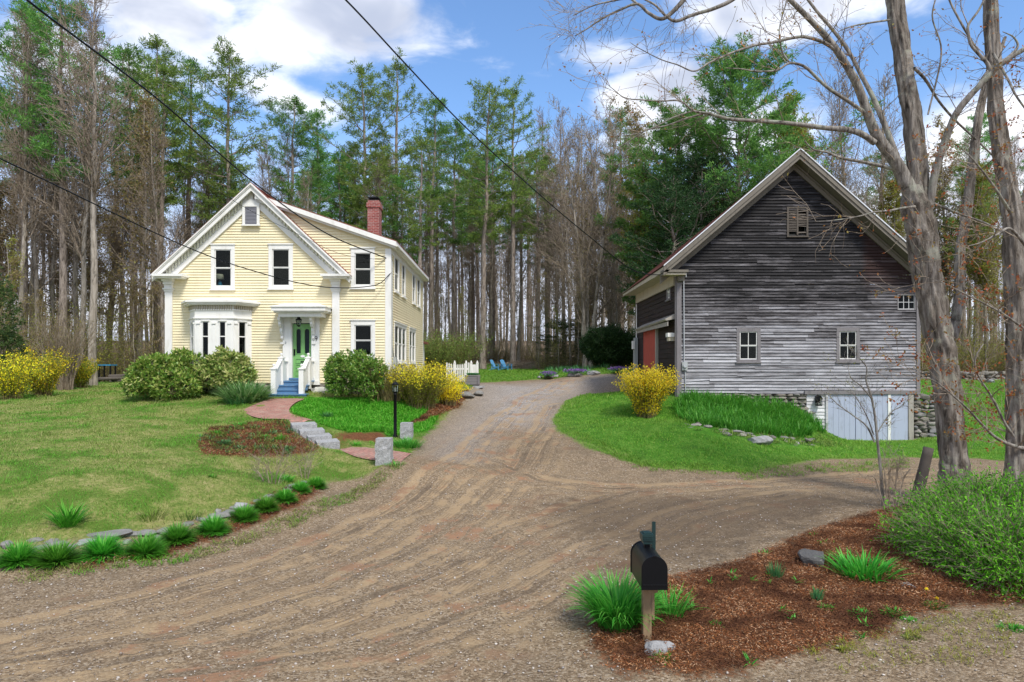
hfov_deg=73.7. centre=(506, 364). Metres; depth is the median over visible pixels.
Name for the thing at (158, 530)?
edging stone
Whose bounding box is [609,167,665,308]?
budding tree
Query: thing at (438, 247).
pine tree
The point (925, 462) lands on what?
leaning post
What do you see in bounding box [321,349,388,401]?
laurel bush
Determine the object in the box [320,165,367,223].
pine tree
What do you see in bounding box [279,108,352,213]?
pine tree
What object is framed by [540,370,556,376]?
flower mat
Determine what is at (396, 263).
window
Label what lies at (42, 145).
pine tree
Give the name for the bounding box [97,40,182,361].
pine tree
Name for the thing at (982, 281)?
budding tree
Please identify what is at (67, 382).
cane shrub
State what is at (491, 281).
bare tree
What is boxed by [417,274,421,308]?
window
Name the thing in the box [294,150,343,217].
pine tree
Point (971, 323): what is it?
sapling
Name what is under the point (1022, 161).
pine tree
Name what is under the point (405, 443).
grass tuft
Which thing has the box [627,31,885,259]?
pine tree
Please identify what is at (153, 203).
bare tree
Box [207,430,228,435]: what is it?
plant
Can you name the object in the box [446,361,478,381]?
picket fence
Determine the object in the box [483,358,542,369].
brush pile
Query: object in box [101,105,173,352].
bare tree
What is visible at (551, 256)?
bare tree
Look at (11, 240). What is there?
sapling
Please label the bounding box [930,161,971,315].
budding tree
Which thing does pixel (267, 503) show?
grass clump
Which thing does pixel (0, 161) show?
pine tree
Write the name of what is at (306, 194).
bare tree
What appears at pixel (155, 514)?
grass tuft
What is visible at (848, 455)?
lawn grass
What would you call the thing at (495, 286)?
bare tree
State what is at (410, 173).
pine tree
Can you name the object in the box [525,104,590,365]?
bare tree
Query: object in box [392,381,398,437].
lamp post
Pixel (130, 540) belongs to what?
edging stone
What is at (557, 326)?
sapling
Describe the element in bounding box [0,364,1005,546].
lawn
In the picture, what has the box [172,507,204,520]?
grass tuft
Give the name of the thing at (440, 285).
bare tree
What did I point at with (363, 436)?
mulch bed
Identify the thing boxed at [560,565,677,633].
daylily
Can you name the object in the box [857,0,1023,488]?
maple tree
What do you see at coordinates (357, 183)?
pine tree
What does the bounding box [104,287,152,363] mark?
sapling
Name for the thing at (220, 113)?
pine tree
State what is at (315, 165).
pine tree
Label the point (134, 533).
edging stone
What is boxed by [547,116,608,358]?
bare tree
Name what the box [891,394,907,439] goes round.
basement door
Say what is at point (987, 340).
sapling
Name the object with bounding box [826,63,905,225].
bare tree
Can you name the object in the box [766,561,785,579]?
bulb plant
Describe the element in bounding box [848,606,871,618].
weed
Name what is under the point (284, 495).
grass clump
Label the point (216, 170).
bare tree
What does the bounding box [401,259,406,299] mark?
window
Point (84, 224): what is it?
bare tree
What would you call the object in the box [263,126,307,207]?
bare tree
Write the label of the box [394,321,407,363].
window
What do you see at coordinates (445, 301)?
bare tree
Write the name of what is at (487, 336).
sapling
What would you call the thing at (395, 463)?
grass tuft
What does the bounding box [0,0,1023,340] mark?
sky
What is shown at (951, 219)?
tree
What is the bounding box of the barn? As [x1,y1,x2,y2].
[623,149,936,440]
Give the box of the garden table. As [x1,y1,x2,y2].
[97,364,116,381]
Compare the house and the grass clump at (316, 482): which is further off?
the house
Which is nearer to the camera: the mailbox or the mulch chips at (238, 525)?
the mailbox
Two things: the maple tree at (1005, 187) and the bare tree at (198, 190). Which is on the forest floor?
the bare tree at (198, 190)
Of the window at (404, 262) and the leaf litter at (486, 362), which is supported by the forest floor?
the leaf litter at (486, 362)
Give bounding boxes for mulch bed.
[81,398,1023,675]
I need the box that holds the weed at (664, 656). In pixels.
[653,650,678,664]
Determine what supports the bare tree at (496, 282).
on the forest floor
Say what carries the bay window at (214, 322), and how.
in the house
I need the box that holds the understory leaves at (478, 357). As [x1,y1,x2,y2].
[29,342,1004,374]
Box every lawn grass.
[291,395,438,435]
[456,363,632,382]
[553,378,1005,470]
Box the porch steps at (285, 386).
[270,353,325,396]
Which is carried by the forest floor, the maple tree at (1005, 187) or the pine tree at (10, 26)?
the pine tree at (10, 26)
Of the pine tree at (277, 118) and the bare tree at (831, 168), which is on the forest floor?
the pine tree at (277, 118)
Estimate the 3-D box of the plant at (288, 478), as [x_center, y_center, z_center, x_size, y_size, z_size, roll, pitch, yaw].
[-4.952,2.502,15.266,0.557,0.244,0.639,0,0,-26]
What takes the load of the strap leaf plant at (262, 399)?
on the lawn at (97, 494)
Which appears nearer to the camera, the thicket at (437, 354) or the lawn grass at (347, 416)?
the lawn grass at (347, 416)
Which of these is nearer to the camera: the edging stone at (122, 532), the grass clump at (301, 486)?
the edging stone at (122, 532)
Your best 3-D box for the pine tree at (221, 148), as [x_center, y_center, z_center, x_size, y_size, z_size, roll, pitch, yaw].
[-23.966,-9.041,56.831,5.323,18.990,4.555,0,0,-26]
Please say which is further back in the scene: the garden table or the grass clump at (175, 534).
the garden table
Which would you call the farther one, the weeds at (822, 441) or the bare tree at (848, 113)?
the bare tree at (848, 113)
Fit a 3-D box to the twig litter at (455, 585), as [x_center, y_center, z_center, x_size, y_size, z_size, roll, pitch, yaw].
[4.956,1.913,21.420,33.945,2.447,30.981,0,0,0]
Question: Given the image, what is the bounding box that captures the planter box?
[464,375,479,384]
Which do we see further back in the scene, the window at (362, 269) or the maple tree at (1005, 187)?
the window at (362, 269)
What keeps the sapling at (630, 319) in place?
on the forest floor
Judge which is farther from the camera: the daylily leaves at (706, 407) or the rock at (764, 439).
the daylily leaves at (706, 407)
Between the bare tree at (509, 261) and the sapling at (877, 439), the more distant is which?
the bare tree at (509, 261)
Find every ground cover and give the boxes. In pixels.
[197,419,317,455]
[198,419,310,453]
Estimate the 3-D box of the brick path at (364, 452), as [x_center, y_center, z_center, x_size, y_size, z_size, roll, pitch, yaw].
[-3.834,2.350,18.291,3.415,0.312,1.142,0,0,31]
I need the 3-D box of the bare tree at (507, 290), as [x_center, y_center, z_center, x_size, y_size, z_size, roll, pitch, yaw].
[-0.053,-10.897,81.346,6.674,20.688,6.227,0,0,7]
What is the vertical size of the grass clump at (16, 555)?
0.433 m
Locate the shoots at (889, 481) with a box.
[840,431,920,508]
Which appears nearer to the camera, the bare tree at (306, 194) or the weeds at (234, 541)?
the weeds at (234, 541)
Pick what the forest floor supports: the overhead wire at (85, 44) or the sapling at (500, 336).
the sapling at (500, 336)
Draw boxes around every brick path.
[244,398,310,422]
[340,446,410,461]
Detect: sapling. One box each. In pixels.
[0,235,31,352]
[0,255,39,363]
[23,286,46,355]
[26,289,57,363]
[86,306,113,359]
[102,286,135,370]
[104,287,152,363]
[138,276,164,356]
[435,288,449,345]
[457,286,478,361]
[486,315,499,354]
[491,306,508,362]
[504,288,526,361]
[523,272,552,368]
[547,307,561,366]
[559,289,590,366]
[621,300,635,328]
[802,336,915,505]
[958,290,984,369]
[970,294,1004,370]
[990,279,1004,355]
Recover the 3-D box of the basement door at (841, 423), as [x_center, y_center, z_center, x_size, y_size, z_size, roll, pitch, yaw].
[12.732,2.004,25.985,1.048,1.775,0.050,0,0,0]
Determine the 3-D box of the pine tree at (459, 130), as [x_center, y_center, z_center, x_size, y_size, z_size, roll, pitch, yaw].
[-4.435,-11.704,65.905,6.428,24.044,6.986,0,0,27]
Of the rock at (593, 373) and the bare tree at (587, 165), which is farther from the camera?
the bare tree at (587, 165)
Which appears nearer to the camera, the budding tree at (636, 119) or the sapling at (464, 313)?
the budding tree at (636, 119)
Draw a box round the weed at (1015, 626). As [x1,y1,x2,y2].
[996,621,1023,632]
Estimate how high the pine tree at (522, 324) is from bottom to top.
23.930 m
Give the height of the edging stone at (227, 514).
0.118 m
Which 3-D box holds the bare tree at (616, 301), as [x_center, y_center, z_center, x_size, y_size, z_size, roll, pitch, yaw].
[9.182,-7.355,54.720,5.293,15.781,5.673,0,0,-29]
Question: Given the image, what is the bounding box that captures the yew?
[579,322,635,367]
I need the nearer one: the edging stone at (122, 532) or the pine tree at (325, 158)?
the edging stone at (122, 532)
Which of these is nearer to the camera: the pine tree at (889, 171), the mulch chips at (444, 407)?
the mulch chips at (444, 407)
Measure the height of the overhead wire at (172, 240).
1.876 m
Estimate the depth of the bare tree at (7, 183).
52.69 m
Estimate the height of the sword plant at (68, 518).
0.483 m
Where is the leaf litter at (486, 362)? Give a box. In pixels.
[100,357,1002,381]
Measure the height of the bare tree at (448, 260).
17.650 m
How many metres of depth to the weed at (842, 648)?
7.12 m
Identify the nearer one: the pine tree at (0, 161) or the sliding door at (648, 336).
the sliding door at (648, 336)
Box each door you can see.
[293,324,310,377]
[641,555,667,589]
[643,329,654,378]
[828,394,854,439]
[855,394,887,439]
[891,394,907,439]
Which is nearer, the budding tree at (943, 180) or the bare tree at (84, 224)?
the bare tree at (84, 224)
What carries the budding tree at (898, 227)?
on the forest floor
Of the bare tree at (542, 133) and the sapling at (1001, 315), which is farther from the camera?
the bare tree at (542, 133)
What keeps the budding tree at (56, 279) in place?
on the forest floor
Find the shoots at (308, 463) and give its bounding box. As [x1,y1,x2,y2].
[277,435,323,478]
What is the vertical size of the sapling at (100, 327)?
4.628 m
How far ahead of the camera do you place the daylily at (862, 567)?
9.43 m
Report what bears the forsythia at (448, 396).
on the mulch bed
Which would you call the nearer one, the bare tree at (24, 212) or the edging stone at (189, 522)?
the edging stone at (189, 522)
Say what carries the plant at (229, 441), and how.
on the mulch bed
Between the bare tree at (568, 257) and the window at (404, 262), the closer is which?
the window at (404, 262)
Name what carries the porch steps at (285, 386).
on the lawn at (97, 494)
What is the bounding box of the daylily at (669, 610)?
[655,580,710,619]
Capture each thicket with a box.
[423,327,495,375]
[424,339,460,372]
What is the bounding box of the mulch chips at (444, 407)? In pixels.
[409,390,469,422]
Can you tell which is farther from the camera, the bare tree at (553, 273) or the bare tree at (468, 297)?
the bare tree at (468, 297)
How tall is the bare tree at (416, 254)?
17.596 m
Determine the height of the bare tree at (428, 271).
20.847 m
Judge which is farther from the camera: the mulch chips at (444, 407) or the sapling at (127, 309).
the sapling at (127, 309)
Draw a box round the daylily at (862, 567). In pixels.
[815,547,908,583]
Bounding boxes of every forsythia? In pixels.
[0,350,53,399]
[3,344,78,396]
[66,356,101,387]
[379,356,462,409]
[437,371,474,406]
[613,363,684,418]
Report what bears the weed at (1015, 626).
on the gravel road
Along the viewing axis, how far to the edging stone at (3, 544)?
10.47 m
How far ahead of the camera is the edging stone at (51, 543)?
10.71 m
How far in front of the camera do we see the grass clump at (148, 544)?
10.66 m
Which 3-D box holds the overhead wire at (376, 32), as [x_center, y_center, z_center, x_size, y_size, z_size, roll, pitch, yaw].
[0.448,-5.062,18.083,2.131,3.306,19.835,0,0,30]
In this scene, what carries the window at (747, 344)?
in the barn
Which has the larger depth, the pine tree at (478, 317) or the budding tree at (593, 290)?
the pine tree at (478, 317)
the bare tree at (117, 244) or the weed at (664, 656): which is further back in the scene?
the bare tree at (117, 244)
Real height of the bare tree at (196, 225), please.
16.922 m
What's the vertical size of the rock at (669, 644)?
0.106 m
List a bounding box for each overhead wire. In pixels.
[0,158,391,287]
[1,47,379,259]
[26,0,385,257]
[345,0,660,274]
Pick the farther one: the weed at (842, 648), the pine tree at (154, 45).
the pine tree at (154, 45)
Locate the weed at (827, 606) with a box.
[818,603,834,610]
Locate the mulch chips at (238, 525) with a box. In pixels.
[81,485,320,563]
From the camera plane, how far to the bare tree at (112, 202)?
56.43 m
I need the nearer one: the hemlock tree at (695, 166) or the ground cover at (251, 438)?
the ground cover at (251, 438)
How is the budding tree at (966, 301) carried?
on the forest floor
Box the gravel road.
[0,372,1023,681]
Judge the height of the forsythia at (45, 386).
2.106 m
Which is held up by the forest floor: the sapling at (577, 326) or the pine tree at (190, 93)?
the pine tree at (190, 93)
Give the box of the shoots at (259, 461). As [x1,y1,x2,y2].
[240,442,315,483]
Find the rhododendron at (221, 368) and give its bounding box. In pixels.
[193,345,259,389]
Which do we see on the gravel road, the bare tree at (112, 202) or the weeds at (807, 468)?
the weeds at (807, 468)
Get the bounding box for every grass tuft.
[136,504,170,521]
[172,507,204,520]
[272,434,285,440]
[319,411,332,416]
[350,441,362,445]
[386,460,403,465]
[393,435,426,448]
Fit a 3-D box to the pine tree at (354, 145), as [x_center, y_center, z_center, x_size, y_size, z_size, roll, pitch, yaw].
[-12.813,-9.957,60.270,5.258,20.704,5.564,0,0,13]
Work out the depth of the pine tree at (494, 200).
86.46 m
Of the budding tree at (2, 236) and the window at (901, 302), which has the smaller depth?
the window at (901, 302)
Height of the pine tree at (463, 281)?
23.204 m
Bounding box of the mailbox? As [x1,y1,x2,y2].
[630,522,667,639]
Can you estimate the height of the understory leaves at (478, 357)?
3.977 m
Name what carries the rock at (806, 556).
on the mulch bed
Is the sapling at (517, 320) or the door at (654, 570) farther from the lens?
the sapling at (517, 320)
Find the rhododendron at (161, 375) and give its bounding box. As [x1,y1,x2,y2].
[119,346,207,400]
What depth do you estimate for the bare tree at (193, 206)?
50.20 m
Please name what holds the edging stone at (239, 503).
on the lawn at (97, 494)
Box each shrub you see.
[23,308,104,389]
[360,363,420,400]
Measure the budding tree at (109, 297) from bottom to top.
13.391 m
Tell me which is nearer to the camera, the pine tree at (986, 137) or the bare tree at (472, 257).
the pine tree at (986, 137)
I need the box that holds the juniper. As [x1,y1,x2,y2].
[867,461,1023,605]
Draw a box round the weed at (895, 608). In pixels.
[880,606,907,617]
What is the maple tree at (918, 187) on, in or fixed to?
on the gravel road
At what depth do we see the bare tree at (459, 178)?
82.41 m
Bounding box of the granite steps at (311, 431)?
[290,422,339,448]
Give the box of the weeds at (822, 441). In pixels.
[692,424,855,450]
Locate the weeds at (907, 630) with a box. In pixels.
[798,602,1020,672]
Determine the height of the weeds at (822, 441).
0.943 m
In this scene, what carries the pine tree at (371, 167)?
on the forest floor
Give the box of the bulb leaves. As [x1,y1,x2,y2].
[540,362,609,373]
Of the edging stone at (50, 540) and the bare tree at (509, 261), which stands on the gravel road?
the edging stone at (50, 540)
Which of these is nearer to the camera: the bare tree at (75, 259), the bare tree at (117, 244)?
the bare tree at (75, 259)
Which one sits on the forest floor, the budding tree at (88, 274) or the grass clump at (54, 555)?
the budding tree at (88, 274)
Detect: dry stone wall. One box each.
[684,422,818,445]
[920,371,1005,379]
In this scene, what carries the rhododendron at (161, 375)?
on the lawn at (97, 494)
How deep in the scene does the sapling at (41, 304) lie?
37.56 m
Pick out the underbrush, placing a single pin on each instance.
(546, 363)
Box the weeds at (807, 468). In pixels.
[560,430,914,479]
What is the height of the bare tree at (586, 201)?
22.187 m
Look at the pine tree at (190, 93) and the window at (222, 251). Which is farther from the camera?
the pine tree at (190, 93)
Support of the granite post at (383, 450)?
on the lawn at (97, 494)
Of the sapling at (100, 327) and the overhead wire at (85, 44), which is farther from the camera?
the sapling at (100, 327)
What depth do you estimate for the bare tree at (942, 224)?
64.46 m
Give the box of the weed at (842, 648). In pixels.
[833,644,854,652]
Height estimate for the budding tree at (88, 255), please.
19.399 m
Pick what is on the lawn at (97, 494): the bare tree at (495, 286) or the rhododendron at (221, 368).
the rhododendron at (221, 368)
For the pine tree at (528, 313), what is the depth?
88.78 m
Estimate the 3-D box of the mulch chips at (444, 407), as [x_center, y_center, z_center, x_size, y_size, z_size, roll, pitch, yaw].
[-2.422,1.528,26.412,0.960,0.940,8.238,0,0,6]
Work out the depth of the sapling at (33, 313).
40.41 m
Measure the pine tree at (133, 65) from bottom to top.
26.910 m
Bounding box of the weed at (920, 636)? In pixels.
[902,633,927,641]
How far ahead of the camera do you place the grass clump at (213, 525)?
11.78 m
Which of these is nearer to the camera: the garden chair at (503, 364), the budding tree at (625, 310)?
the garden chair at (503, 364)
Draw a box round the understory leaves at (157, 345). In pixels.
[3,299,1005,375]
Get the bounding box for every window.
[181,298,260,387]
[209,243,235,289]
[267,243,293,289]
[349,247,375,288]
[350,319,375,357]
[394,251,400,295]
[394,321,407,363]
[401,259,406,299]
[403,270,416,305]
[404,327,416,363]
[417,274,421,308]
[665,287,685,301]
[719,328,761,362]
[816,328,861,362]
[874,294,915,318]
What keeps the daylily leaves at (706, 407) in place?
on the lawn at (97, 494)
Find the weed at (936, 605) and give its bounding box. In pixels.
[921,600,949,610]
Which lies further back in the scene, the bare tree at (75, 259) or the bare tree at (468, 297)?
the bare tree at (468, 297)
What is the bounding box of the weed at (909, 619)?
[897,615,924,623]
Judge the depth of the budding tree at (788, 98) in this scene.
43.71 m
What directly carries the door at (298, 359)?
in the house
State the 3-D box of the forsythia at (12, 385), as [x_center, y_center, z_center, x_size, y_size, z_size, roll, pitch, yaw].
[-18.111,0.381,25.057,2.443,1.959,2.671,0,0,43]
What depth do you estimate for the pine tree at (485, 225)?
55.80 m
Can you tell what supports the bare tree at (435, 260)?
on the forest floor
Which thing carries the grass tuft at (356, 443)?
on the lawn at (97, 494)
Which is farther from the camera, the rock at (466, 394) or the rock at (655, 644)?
the rock at (466, 394)
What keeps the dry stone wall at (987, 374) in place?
on the lawn at (97, 494)
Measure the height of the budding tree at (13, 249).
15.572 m
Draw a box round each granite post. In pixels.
[375,437,393,465]
[400,422,413,439]
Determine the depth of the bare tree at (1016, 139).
53.95 m
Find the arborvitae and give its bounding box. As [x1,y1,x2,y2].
[0,265,30,371]
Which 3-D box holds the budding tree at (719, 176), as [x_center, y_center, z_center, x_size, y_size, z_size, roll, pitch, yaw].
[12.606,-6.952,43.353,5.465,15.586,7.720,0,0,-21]
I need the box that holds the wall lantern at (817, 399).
[815,395,822,405]
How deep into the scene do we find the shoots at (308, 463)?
15.90 m
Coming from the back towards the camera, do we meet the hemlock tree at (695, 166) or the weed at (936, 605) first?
the hemlock tree at (695, 166)
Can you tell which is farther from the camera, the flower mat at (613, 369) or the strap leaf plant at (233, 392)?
the flower mat at (613, 369)
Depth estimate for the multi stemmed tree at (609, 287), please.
55.90 m
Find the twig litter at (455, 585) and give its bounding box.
[1,381,1014,681]
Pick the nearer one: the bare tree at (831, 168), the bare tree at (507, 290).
the bare tree at (831, 168)
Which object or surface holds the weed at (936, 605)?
on the mulch bed
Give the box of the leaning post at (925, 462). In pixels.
[910,446,933,500]
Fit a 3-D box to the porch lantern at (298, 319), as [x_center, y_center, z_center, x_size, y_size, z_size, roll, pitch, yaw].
[-7.769,-1.619,25.500,0.231,0.390,0.231,0,0,23]
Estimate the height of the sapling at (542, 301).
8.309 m
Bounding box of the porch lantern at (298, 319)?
[296,317,301,326]
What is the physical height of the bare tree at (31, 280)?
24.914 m
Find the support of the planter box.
on the lawn at (97, 494)
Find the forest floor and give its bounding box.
[14,341,1005,381]
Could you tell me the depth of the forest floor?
104.12 m
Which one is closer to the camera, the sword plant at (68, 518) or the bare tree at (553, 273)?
the sword plant at (68, 518)
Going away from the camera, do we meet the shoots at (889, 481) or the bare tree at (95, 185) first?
the shoots at (889, 481)
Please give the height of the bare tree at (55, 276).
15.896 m
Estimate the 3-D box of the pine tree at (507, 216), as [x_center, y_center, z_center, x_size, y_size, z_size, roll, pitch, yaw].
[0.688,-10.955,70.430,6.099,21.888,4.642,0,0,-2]
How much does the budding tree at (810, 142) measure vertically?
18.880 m
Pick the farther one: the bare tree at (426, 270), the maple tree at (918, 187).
the bare tree at (426, 270)
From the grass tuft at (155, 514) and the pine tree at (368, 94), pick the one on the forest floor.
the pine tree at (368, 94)
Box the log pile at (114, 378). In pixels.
[98,374,124,381]
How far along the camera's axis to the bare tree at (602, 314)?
62.76 m
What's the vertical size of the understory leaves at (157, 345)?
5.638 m
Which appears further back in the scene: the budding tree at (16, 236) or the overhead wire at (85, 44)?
the budding tree at (16, 236)
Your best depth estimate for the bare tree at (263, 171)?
52.54 m
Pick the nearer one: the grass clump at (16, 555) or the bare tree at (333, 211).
the grass clump at (16, 555)
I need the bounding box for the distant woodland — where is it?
[2,193,1002,355]
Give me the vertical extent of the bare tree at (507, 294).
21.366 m
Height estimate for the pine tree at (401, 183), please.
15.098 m
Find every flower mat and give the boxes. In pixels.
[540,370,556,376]
[563,368,590,373]
[607,366,632,371]
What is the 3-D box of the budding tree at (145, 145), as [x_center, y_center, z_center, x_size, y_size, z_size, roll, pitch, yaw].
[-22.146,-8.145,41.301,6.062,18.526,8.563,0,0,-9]
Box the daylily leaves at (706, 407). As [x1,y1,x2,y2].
[670,387,827,439]
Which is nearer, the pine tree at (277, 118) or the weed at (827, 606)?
the weed at (827, 606)
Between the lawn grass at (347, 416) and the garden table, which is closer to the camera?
the lawn grass at (347, 416)
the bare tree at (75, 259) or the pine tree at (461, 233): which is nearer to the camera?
the bare tree at (75, 259)
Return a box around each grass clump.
[0,537,43,570]
[26,533,87,569]
[75,532,130,564]
[118,530,171,561]
[156,520,201,546]
[192,511,234,535]
[226,502,261,524]
[249,494,281,512]
[271,487,299,504]
[290,479,312,493]
[305,475,329,489]
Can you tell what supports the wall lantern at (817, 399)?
attached to the barn
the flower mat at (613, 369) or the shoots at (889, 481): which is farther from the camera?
the flower mat at (613, 369)
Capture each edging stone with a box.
[0,540,13,548]
[26,537,43,542]
[43,538,58,542]
[45,540,67,546]
[76,538,96,545]
[86,529,132,539]
[122,539,131,543]
[124,531,137,536]
[136,529,156,535]
[156,527,169,534]
[183,521,193,525]
[207,512,230,518]
[234,502,247,508]
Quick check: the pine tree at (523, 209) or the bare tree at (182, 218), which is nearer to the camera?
the bare tree at (182, 218)
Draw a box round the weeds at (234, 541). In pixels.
[6,462,406,582]
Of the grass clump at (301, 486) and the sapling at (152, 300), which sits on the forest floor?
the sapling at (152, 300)
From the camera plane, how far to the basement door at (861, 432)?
25.96 m
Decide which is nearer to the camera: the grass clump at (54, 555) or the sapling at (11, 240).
the grass clump at (54, 555)
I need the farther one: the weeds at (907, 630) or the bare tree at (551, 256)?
the bare tree at (551, 256)
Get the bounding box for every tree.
[0,0,74,355]
[0,0,79,354]
[0,0,134,351]
[0,7,119,358]
[0,8,84,350]
[0,56,99,339]
[0,83,14,327]
[0,98,46,253]
[0,128,51,309]
[0,177,43,325]
[0,190,57,323]
[7,11,138,354]
[7,15,146,365]
[7,66,57,333]
[8,158,57,331]
[13,181,102,332]
[29,182,99,352]
[31,0,168,385]
[42,112,128,354]
[56,146,129,314]
[81,87,177,359]
[86,200,137,363]
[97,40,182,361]
[97,98,154,325]
[97,160,140,370]
[98,96,128,346]
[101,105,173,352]
[103,48,202,352]
[106,102,197,353]
[107,184,154,302]
[109,33,209,346]
[112,54,196,352]
[151,164,198,307]
[153,34,282,220]
[159,51,224,247]
[164,156,203,257]
[169,128,215,254]
[179,140,226,234]
[182,143,226,236]
[188,162,246,228]
[192,142,248,225]
[249,149,298,204]
[251,137,294,201]
[255,95,333,210]
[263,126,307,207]
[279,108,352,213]
[283,161,344,220]
[293,167,330,212]
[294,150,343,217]
[298,60,415,229]
[314,148,365,223]
[320,146,373,225]
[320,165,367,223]
[322,141,383,224]
[324,201,353,223]
[339,148,415,239]
[350,138,392,235]
[356,47,433,235]
[358,149,424,257]
[358,174,436,270]
[360,160,418,256]
[382,130,456,320]
[398,95,469,340]
[405,138,455,344]
[407,211,438,304]
[409,139,465,348]
[409,167,451,316]
[419,118,497,357]
[422,206,447,292]
[423,230,450,337]
[434,230,463,336]
[435,175,467,337]
[435,207,468,347]
[439,185,499,353]
[444,77,548,369]
[444,184,474,344]
[445,150,491,359]
[447,175,475,341]
[447,194,519,357]
[451,206,490,346]
[456,145,515,359]
[459,174,498,353]
[468,154,498,320]
[468,190,541,313]
[470,185,506,361]
[474,75,553,363]
[476,188,510,357]
[488,216,526,357]
[489,154,538,329]
[490,176,571,312]
[499,165,535,357]
[499,221,525,354]
[504,153,542,361]
[506,147,570,365]
[509,242,544,355]
[510,148,582,356]
[516,150,540,355]
[518,167,559,348]
[518,170,577,367]
[519,0,1023,491]
[519,106,585,364]
[524,188,577,364]
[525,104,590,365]
[527,91,633,367]
[527,318,581,364]
[530,137,591,364]
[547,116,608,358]
[550,184,576,303]
[563,97,639,326]
[563,160,607,321]
[563,203,625,322]
[565,140,598,359]
[565,198,608,325]
[573,145,617,326]
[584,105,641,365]
[591,178,635,326]
[593,101,802,305]
[597,263,635,329]
[607,100,657,300]
[607,162,731,336]
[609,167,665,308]
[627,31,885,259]
[630,145,747,272]
[679,131,743,227]
[742,89,836,186]
[776,117,839,179]
[810,74,893,215]
[813,50,905,239]
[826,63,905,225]
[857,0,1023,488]
[860,150,905,223]
[868,155,953,258]
[869,178,905,277]
[902,143,957,351]
[928,112,999,313]
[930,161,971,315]
[935,163,998,370]
[938,158,1002,370]
[940,252,982,345]
[945,132,1002,369]
[947,112,1013,362]
[954,189,1001,354]
[979,169,1002,356]
[984,128,1023,271]
[995,160,1023,195]
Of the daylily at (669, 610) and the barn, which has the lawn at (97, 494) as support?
the barn
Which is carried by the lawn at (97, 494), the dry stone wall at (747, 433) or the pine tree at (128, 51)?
the dry stone wall at (747, 433)
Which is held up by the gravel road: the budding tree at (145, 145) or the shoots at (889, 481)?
the shoots at (889, 481)
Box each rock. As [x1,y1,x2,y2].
[460,391,474,397]
[474,390,483,395]
[567,372,582,376]
[586,371,599,374]
[644,640,667,655]
[663,641,674,650]
[747,435,772,444]
[797,548,824,567]
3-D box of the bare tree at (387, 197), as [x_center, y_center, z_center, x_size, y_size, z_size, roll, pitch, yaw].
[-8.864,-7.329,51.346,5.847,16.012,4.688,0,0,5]
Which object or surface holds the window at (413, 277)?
in the house
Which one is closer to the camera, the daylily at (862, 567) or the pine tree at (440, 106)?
the daylily at (862, 567)
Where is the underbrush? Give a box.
[0,245,1005,380]
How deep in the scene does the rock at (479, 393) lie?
29.62 m
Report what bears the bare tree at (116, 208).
on the forest floor
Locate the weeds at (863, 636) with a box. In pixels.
[653,521,1001,665]
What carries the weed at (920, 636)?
on the gravel road
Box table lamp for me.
[216,274,223,284]
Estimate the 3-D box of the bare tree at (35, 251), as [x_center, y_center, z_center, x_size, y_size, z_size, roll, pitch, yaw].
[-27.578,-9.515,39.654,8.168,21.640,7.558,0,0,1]
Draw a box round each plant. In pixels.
[36,498,97,527]
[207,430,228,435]
[208,378,276,402]
[214,439,231,444]
[217,393,254,404]
[239,381,277,400]
[274,472,295,482]
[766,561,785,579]
[809,587,824,601]
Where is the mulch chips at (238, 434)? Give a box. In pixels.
[197,419,320,455]
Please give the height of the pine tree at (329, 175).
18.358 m
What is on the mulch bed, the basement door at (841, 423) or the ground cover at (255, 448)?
the ground cover at (255, 448)
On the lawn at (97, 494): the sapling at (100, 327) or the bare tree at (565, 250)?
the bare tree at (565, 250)
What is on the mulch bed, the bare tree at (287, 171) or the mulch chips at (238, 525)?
the mulch chips at (238, 525)
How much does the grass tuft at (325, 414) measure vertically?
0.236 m
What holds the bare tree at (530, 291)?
on the forest floor
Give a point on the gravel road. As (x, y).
(468, 452)
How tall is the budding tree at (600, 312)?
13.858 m
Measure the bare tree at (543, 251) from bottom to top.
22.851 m
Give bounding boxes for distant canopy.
[28,184,1000,332]
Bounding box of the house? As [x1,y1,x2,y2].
[151,182,428,394]
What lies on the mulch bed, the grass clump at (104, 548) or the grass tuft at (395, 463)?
the grass clump at (104, 548)
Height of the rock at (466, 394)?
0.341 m
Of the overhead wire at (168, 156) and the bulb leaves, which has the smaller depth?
the overhead wire at (168, 156)
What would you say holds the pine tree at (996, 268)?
on the forest floor
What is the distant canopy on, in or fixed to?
attached to the distant woodland
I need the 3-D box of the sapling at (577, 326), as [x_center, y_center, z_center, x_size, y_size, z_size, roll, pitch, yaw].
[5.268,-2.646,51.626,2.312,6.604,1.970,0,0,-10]
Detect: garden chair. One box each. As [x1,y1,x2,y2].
[489,359,500,369]
[499,359,511,369]
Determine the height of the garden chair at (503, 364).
0.848 m
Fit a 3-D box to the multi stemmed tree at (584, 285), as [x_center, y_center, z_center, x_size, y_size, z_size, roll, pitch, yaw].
[5.913,-9.109,47.864,7.876,19.717,8.550,0,0,39]
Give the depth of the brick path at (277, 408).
22.01 m
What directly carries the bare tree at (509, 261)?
on the forest floor

